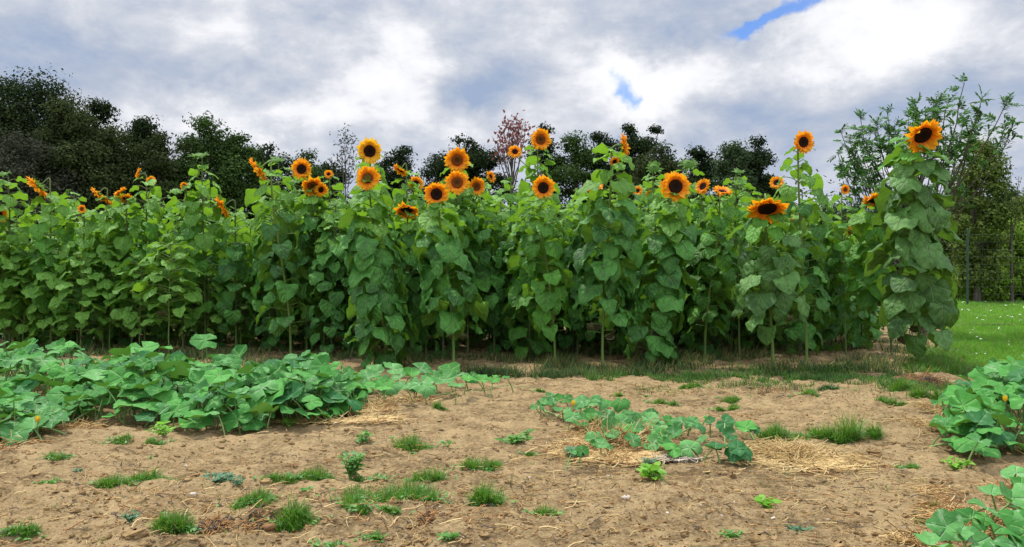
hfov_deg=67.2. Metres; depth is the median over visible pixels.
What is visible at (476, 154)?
tree
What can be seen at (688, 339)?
sunflower
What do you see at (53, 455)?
grass tuft
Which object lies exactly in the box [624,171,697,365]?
sunflower
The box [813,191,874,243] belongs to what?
bush
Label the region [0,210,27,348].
sunflower
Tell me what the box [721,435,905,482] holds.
straw
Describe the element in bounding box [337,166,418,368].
sunflower
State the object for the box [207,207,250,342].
sunflower
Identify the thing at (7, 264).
sunflower
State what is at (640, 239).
sunflower
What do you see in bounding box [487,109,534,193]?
dead tree
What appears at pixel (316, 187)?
sunflower
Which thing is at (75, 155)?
tree
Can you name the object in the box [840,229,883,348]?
sunflower
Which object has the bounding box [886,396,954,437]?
straw
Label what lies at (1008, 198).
tree
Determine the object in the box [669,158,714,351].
sunflower
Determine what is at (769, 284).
sunflower
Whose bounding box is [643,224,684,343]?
sunflower
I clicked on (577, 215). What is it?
sunflower
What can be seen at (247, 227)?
sunflower
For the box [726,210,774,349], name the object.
sunflower
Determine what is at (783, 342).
sunflower
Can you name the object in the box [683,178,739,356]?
sunflower
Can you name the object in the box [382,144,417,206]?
tree
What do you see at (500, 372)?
grass
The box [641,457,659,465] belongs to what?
broadleaf weed
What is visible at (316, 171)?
tree
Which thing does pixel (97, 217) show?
sunflower
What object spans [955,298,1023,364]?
lawn
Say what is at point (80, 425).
straw
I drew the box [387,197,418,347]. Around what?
sunflower
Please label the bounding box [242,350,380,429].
pumpkin plant
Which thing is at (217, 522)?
dead grass
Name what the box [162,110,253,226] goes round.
tree
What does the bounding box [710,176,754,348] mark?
sunflower
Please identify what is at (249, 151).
tree
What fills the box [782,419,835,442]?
grass tuft
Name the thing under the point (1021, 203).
bush
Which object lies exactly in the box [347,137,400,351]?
sunflower
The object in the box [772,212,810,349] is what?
sunflower
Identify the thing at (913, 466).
grass tuft
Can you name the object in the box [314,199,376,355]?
sunflower
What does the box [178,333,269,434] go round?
pumpkin plant
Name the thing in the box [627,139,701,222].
tree
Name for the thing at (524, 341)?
sunflower
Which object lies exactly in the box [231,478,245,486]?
broadleaf weed
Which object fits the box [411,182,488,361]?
sunflower
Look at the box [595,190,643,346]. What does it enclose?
sunflower
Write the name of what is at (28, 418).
pumpkin plant
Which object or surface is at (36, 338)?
sunflower
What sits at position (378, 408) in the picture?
straw
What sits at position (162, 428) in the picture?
broadleaf weed
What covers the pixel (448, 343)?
sunflower
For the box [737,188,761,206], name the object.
sunflower
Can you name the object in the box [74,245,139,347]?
sunflower
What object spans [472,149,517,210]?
tree
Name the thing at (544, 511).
grass tuft
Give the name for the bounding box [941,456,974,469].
broadleaf weed
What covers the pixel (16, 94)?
tree
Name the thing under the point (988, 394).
pumpkin plant
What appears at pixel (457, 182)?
sunflower
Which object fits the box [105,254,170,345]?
sunflower
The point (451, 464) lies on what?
grass
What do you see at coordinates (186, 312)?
sunflower
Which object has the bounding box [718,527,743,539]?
grass tuft
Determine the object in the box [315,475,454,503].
grass tuft
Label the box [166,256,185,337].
sunflower
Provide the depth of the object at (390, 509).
4.36 m
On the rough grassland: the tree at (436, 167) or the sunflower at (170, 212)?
the tree at (436, 167)
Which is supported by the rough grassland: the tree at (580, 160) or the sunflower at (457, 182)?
the tree at (580, 160)
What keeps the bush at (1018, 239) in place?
on the lawn at (990, 330)
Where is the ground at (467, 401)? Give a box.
[0,325,1023,546]
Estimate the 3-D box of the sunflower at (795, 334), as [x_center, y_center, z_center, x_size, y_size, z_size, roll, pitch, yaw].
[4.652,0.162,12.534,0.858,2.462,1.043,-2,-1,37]
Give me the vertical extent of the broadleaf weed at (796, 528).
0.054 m
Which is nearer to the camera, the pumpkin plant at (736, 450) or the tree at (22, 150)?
the pumpkin plant at (736, 450)
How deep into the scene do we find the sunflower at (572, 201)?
17.35 m
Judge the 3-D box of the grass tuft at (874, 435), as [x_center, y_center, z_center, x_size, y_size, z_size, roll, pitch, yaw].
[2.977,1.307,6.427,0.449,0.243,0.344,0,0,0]
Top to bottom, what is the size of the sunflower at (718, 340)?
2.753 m
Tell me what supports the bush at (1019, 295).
on the lawn at (990, 330)
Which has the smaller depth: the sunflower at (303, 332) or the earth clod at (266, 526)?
the earth clod at (266, 526)
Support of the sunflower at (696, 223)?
on the ground at (467, 401)
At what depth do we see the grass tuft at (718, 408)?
7.88 m
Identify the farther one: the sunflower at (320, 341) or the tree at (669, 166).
the tree at (669, 166)
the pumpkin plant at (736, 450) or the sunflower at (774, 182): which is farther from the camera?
the sunflower at (774, 182)
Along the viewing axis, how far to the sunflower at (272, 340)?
13.19 m
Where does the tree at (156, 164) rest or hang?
on the rough grassland
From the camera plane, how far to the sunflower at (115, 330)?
13.90 m
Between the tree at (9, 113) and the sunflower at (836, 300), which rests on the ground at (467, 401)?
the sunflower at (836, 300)
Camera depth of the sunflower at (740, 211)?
12.51 m
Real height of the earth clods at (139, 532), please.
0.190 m
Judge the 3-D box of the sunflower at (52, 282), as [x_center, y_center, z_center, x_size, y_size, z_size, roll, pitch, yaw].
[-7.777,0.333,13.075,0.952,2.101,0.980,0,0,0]
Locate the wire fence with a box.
[956,228,1023,304]
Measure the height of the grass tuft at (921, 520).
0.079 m
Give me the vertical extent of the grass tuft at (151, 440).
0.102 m
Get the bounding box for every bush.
[753,173,775,223]
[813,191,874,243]
[940,182,982,297]
[954,217,1023,298]
[1003,190,1023,230]
[1003,250,1023,299]
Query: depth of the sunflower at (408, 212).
12.08 m
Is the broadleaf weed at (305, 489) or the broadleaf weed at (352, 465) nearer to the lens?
the broadleaf weed at (305, 489)
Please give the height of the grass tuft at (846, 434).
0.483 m
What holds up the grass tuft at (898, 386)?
on the ground at (467, 401)
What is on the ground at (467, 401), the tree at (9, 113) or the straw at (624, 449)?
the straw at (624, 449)
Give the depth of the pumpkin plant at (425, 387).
8.69 m
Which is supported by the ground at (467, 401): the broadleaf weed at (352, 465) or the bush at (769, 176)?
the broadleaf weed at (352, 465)
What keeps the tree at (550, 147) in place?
on the rough grassland
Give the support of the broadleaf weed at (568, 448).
on the ground at (467, 401)
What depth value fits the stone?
4.71 m
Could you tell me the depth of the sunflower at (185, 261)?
12.48 m
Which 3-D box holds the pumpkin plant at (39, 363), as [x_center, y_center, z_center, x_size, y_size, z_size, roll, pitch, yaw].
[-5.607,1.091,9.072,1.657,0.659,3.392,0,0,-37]
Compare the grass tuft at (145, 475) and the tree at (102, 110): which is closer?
the grass tuft at (145, 475)
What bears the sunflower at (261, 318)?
on the ground at (467, 401)
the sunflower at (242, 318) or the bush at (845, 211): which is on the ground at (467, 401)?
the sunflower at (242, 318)
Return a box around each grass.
[0,327,934,377]
[8,390,947,546]
[197,386,803,536]
[436,359,591,379]
[533,352,975,399]
[880,326,963,388]
[884,340,982,374]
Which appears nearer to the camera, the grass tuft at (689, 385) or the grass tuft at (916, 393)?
the grass tuft at (916, 393)
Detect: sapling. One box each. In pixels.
[326,123,359,200]
[826,72,1023,334]
[1004,168,1023,301]
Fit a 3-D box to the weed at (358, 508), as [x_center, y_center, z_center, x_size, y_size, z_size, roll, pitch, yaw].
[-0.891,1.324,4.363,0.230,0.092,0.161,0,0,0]
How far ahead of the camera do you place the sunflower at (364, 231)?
12.93 m
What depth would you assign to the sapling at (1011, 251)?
33.96 m
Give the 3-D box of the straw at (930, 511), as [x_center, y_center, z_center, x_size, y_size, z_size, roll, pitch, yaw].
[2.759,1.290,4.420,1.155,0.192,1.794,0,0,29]
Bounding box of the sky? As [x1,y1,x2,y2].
[0,0,1023,215]
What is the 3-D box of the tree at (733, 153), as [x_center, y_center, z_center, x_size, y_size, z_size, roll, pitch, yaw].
[11.351,-2.816,39.978,3.441,8.236,3.444,0,0,0]
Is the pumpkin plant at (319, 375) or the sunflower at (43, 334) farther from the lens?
the sunflower at (43, 334)
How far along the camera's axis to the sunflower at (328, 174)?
13.27 m
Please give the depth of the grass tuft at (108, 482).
5.03 m
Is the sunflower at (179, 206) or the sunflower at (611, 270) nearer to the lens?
the sunflower at (611, 270)
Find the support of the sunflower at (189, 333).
on the ground at (467, 401)
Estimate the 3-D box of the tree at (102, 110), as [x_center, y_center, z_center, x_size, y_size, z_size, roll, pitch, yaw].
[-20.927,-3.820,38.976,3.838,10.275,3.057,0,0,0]
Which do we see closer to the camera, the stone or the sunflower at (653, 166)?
the stone
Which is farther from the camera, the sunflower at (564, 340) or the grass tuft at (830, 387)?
the sunflower at (564, 340)
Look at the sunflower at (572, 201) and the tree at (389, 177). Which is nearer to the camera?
the sunflower at (572, 201)
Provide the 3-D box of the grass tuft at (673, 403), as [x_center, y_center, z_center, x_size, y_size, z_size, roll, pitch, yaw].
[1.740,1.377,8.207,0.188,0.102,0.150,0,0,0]
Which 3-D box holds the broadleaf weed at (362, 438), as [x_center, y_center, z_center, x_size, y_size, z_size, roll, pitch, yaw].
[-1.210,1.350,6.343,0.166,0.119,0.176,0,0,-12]
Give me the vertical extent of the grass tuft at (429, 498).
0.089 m
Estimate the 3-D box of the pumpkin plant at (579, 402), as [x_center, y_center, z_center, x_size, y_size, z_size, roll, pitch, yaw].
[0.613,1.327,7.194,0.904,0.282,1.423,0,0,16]
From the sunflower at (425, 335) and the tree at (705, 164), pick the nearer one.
the sunflower at (425, 335)
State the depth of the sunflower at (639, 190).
12.81 m
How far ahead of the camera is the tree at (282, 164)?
38.59 m
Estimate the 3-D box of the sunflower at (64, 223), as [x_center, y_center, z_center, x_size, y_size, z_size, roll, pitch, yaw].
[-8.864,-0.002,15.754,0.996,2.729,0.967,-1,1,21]
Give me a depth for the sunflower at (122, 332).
14.75 m
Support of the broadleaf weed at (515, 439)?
on the ground at (467, 401)
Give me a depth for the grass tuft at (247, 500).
4.44 m
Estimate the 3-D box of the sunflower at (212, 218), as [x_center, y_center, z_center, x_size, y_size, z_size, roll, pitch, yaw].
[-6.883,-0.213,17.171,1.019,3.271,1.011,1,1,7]
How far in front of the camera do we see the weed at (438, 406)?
7.73 m
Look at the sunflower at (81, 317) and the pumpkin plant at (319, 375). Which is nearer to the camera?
the pumpkin plant at (319, 375)
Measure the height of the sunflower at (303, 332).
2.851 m
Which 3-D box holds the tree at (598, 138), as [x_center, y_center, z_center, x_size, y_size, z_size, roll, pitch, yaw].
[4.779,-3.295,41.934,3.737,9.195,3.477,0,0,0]
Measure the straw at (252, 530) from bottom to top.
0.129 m
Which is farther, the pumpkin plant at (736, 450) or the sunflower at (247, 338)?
the sunflower at (247, 338)
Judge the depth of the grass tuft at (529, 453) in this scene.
6.00 m
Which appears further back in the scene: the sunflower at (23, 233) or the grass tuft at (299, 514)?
the sunflower at (23, 233)
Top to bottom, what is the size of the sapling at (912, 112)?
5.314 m
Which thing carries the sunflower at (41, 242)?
on the ground at (467, 401)
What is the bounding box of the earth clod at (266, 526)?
[261,522,276,530]
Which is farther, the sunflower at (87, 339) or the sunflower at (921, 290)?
the sunflower at (87, 339)
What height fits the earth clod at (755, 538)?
0.056 m
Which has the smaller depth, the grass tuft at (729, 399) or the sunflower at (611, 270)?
the grass tuft at (729, 399)
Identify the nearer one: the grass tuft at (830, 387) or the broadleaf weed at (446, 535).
the broadleaf weed at (446, 535)
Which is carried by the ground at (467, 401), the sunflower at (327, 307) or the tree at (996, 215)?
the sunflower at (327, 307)
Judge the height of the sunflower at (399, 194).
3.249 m
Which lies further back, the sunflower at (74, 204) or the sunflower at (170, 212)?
the sunflower at (74, 204)
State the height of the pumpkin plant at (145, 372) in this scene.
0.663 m
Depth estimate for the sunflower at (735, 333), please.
13.84 m
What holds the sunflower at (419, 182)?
on the ground at (467, 401)
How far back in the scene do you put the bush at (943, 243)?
37.51 m
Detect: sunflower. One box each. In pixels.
[0,171,35,349]
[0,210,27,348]
[0,214,34,341]
[0,232,32,347]
[0,236,34,338]
[0,242,53,340]
[2,224,28,338]
[17,233,62,344]
[19,209,49,241]
[21,176,78,350]
[22,231,81,350]
[28,236,72,344]
[48,250,113,342]
[49,205,114,349]
[55,189,87,250]
[58,210,88,330]
[58,223,108,348]
[67,216,99,339]
[74,187,128,347]
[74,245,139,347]
[93,195,143,346]
[95,201,137,344]
[101,187,157,343]
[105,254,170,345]
[119,167,172,340]
[130,234,205,352]
[137,207,178,342]
[141,190,180,340]
[154,182,208,349]
[166,213,185,330]
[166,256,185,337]
[173,210,219,338]
[178,152,226,350]
[181,264,234,349]
[184,219,233,347]
[194,196,221,331]
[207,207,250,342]
[212,196,267,344]
[226,225,263,346]
[226,278,255,344]
[227,212,259,337]
[227,216,251,258]
[243,207,297,350]
[243,218,272,339]
[245,158,314,353]
[246,156,300,351]
[259,197,304,344]
[276,158,323,349]
[280,186,318,342]
[289,174,347,345]
[297,206,329,342]
[301,192,347,347]
[306,216,351,354]
[310,170,351,349]
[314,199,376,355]
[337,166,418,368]
[338,214,379,352]
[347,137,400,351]
[386,198,435,348]
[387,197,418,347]
[391,163,428,314]
[394,176,426,348]
[400,203,450,358]
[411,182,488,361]
[417,170,478,348]
[428,205,469,350]
[440,146,491,353]
[456,171,511,352]
[458,188,499,346]
[468,178,492,321]
[469,189,505,338]
[469,199,522,353]
[484,177,522,336]
[502,191,559,360]
[504,192,519,276]
[504,197,563,352]
[508,127,562,322]
[513,174,590,358]
[536,219,565,344]
[549,206,589,351]
[553,200,578,334]
[558,202,600,346]
[559,184,606,353]
[565,188,588,222]
[568,134,644,365]
[583,209,635,357]
[595,185,641,349]
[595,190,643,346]
[600,186,642,345]
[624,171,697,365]
[632,177,669,310]
[634,161,668,285]
[638,200,649,240]
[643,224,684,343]
[659,244,698,346]
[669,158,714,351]
[676,197,734,355]
[679,199,737,350]
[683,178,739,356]
[690,193,720,334]
[693,200,729,343]
[708,201,728,339]
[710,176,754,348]
[711,167,760,356]
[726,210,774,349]
[727,193,810,366]
[727,221,770,346]
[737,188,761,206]
[768,197,792,342]
[769,176,832,351]
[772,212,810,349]
[773,130,837,364]
[775,209,825,354]
[776,187,833,350]
[810,206,849,350]
[813,225,863,351]
[825,184,861,353]
[833,220,866,341]
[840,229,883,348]
[844,188,910,354]
[863,119,963,363]
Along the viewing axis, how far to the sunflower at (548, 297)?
11.50 m
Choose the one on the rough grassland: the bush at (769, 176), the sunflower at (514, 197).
the bush at (769, 176)
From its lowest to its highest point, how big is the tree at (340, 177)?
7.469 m
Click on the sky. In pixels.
(418, 74)
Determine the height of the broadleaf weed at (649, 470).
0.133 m
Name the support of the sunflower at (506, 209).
on the ground at (467, 401)
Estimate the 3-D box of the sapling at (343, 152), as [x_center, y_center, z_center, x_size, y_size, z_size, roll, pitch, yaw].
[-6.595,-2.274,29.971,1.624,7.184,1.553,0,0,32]
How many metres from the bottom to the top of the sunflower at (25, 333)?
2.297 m
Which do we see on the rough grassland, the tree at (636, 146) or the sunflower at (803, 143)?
the tree at (636, 146)
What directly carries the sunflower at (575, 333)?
on the ground at (467, 401)
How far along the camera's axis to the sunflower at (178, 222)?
17.28 m
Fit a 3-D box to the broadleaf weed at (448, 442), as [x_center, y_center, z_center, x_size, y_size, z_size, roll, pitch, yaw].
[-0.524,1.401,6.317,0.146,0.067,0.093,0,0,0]
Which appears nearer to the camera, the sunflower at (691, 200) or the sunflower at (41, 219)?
the sunflower at (691, 200)
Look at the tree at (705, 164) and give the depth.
43.64 m
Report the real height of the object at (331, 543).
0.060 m
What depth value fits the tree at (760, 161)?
41.56 m
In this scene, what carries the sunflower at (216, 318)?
on the ground at (467, 401)
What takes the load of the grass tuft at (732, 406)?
on the ground at (467, 401)
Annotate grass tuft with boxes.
[0,519,47,540]
[31,476,64,483]
[38,450,76,460]
[87,473,140,488]
[90,432,134,444]
[123,465,177,481]
[143,435,173,445]
[147,505,204,534]
[215,485,281,509]
[251,486,332,533]
[253,471,306,485]
[290,464,339,480]
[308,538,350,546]
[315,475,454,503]
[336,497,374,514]
[350,471,395,481]
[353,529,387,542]
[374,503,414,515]
[375,430,458,451]
[399,463,457,483]
[423,490,448,502]
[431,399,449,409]
[435,455,504,471]
[462,479,517,506]
[516,450,541,455]
[522,502,564,515]
[532,387,545,392]
[607,391,624,396]
[643,397,669,404]
[668,400,682,405]
[674,382,717,389]
[706,405,726,411]
[713,393,750,403]
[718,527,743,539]
[726,400,742,410]
[735,418,796,441]
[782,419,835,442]
[788,385,818,397]
[815,402,877,445]
[816,382,864,390]
[858,418,894,440]
[865,395,908,405]
[885,376,920,391]
[893,461,919,469]
[906,383,942,399]
[915,515,928,524]
[921,497,944,509]
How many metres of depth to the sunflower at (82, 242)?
13.04 m
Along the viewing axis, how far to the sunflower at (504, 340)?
13.16 m
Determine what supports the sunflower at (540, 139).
on the ground at (467, 401)
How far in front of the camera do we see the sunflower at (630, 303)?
13.16 m
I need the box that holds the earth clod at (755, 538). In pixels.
[748,533,769,542]
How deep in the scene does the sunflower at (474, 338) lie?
13.87 m
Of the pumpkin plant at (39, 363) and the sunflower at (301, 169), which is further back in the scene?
the sunflower at (301, 169)
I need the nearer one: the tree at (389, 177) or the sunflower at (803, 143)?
the sunflower at (803, 143)
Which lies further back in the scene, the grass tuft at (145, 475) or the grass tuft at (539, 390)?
the grass tuft at (539, 390)
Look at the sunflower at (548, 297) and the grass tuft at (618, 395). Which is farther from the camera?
the sunflower at (548, 297)
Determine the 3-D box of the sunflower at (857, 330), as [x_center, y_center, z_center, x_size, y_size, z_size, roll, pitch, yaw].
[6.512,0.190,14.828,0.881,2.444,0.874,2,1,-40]
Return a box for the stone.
[621,495,630,499]
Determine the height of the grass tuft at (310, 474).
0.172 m
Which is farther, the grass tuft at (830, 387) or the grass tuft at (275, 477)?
the grass tuft at (830, 387)
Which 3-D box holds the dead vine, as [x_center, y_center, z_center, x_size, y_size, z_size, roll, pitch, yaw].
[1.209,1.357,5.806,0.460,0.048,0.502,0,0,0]
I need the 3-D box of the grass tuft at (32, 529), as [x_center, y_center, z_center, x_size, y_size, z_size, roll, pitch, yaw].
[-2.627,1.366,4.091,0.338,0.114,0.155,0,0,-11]
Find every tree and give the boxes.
[0,61,101,207]
[0,77,54,215]
[0,127,109,241]
[17,90,133,227]
[67,123,152,220]
[79,96,121,137]
[115,114,173,201]
[120,131,204,259]
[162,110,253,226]
[210,130,269,240]
[244,141,298,221]
[272,148,339,214]
[316,158,353,211]
[361,158,400,202]
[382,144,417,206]
[408,149,476,211]
[425,133,499,216]
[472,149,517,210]
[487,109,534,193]
[521,121,570,201]
[538,129,615,223]
[566,131,619,202]
[605,122,666,198]
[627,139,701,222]
[634,123,676,162]
[680,142,715,199]
[697,151,721,201]
[706,139,763,223]
[737,134,786,223]
[943,134,1023,301]
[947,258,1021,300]
[988,183,1023,232]
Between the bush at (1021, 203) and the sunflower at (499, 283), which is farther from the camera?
the bush at (1021, 203)
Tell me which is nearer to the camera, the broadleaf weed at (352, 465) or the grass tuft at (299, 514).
the grass tuft at (299, 514)
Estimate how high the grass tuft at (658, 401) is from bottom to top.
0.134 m
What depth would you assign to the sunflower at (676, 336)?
13.16 m
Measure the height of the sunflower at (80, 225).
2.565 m
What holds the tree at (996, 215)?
on the rough grassland
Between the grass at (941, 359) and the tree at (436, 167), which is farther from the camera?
the tree at (436, 167)
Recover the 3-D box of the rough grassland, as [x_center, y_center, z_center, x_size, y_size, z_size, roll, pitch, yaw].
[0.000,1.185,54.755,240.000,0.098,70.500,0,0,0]
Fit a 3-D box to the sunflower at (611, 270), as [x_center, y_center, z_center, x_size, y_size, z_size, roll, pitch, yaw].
[1.387,-0.307,11.280,1.062,3.470,1.037,0,0,-29]
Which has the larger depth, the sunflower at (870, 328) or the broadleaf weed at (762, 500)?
the sunflower at (870, 328)
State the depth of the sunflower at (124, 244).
13.07 m
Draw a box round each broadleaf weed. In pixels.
[121,510,139,522]
[145,420,183,435]
[202,471,241,483]
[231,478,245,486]
[278,416,301,426]
[299,486,314,491]
[336,451,366,479]
[355,430,371,443]
[436,531,459,540]
[440,440,454,446]
[493,433,533,443]
[521,428,535,437]
[563,446,589,461]
[635,461,666,480]
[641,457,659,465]
[753,494,781,508]
[785,523,814,532]
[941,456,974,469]
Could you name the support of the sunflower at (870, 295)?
on the ground at (467, 401)
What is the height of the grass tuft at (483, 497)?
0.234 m
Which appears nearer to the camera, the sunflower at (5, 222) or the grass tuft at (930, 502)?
the grass tuft at (930, 502)
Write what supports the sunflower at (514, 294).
on the ground at (467, 401)
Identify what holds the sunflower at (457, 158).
on the ground at (467, 401)
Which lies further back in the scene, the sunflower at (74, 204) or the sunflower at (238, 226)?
the sunflower at (74, 204)
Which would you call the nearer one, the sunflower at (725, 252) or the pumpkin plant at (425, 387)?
the pumpkin plant at (425, 387)
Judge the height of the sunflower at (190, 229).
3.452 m
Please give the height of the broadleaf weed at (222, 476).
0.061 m
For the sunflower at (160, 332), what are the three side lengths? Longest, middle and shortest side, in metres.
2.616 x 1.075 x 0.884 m
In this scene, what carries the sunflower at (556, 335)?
on the ground at (467, 401)
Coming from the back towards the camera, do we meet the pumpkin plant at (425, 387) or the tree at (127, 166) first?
the tree at (127, 166)
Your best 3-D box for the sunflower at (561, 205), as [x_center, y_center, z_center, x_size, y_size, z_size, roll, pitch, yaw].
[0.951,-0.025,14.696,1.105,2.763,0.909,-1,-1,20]
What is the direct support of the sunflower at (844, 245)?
on the ground at (467, 401)
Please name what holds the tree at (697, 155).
on the rough grassland
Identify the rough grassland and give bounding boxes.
[876,300,1023,324]
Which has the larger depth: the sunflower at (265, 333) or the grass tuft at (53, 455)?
the sunflower at (265, 333)
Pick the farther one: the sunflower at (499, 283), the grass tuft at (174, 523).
the sunflower at (499, 283)
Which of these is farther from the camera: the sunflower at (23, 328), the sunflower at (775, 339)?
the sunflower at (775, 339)
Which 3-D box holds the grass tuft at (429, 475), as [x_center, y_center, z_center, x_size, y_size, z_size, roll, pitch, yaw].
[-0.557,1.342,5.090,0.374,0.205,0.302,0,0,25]
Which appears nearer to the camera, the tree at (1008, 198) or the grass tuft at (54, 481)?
the grass tuft at (54, 481)
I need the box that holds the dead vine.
[648,450,703,464]
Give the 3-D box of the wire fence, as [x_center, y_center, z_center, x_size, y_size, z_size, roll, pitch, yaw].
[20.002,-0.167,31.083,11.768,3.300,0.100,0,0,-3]
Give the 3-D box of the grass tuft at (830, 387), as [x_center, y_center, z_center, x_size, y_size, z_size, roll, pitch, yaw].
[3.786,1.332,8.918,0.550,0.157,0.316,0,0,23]
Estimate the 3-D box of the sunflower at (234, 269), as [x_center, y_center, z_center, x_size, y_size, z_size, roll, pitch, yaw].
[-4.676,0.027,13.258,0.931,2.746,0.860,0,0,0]
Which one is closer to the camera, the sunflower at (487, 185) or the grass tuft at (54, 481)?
the grass tuft at (54, 481)
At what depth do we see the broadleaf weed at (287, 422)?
7.07 m
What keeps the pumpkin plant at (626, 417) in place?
on the ground at (467, 401)
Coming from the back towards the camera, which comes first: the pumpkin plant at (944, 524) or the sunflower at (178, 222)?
the sunflower at (178, 222)
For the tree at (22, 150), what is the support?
on the rough grassland
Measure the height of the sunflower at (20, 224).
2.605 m
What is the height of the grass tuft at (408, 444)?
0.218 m
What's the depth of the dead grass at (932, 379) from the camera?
9.42 m
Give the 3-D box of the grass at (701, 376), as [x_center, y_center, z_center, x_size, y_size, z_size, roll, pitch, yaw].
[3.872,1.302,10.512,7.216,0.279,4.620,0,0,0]
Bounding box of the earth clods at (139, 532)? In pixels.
[0,355,1015,546]
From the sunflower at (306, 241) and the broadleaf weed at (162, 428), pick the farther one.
the sunflower at (306, 241)
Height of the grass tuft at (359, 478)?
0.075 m
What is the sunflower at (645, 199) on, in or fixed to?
on the ground at (467, 401)
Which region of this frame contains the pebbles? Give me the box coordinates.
[32,385,1017,546]
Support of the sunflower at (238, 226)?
on the ground at (467, 401)
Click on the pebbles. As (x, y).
(185, 465)
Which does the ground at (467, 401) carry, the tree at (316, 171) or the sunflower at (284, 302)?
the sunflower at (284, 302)
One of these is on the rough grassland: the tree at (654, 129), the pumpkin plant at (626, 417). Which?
the tree at (654, 129)
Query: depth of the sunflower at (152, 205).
13.22 m
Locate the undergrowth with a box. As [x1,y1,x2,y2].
[204,141,1023,292]
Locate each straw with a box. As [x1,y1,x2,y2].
[0,350,1023,546]
[0,406,121,450]
[265,388,460,425]
[507,413,716,468]
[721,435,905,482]
[874,474,1014,546]
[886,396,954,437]
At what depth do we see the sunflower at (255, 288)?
13.01 m
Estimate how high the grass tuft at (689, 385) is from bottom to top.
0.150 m
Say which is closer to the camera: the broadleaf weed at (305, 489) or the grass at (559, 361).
the broadleaf weed at (305, 489)
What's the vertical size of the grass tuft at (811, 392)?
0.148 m
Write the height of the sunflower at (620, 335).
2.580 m
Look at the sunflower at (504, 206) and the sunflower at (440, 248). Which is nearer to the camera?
the sunflower at (440, 248)
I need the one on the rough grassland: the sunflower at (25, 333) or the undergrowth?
the undergrowth
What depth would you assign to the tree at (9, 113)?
35.35 m
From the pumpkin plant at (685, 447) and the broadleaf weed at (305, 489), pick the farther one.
the pumpkin plant at (685, 447)
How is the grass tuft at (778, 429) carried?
on the ground at (467, 401)
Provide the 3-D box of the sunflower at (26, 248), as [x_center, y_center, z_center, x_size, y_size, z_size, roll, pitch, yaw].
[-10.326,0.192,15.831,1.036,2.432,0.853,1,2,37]
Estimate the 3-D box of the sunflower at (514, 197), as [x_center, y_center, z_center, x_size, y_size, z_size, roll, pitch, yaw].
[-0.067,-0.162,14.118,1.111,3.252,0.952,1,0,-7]
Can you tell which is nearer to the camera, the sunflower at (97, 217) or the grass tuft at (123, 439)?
the grass tuft at (123, 439)
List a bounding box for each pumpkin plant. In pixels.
[0,338,103,405]
[0,388,82,445]
[46,341,200,430]
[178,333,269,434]
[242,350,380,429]
[354,362,531,403]
[530,392,630,432]
[566,407,667,469]
[644,415,726,461]
[679,413,759,465]
[911,465,1023,546]
[928,354,1023,467]
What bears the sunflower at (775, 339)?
on the ground at (467, 401)
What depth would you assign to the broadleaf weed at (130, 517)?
4.10 m
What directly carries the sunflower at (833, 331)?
on the ground at (467, 401)
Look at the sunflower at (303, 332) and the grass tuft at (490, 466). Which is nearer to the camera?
the grass tuft at (490, 466)
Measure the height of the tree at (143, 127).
9.271 m
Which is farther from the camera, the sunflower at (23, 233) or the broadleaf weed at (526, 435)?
the sunflower at (23, 233)
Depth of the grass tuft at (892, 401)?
8.09 m
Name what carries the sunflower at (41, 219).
on the ground at (467, 401)
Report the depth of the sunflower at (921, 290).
10.78 m

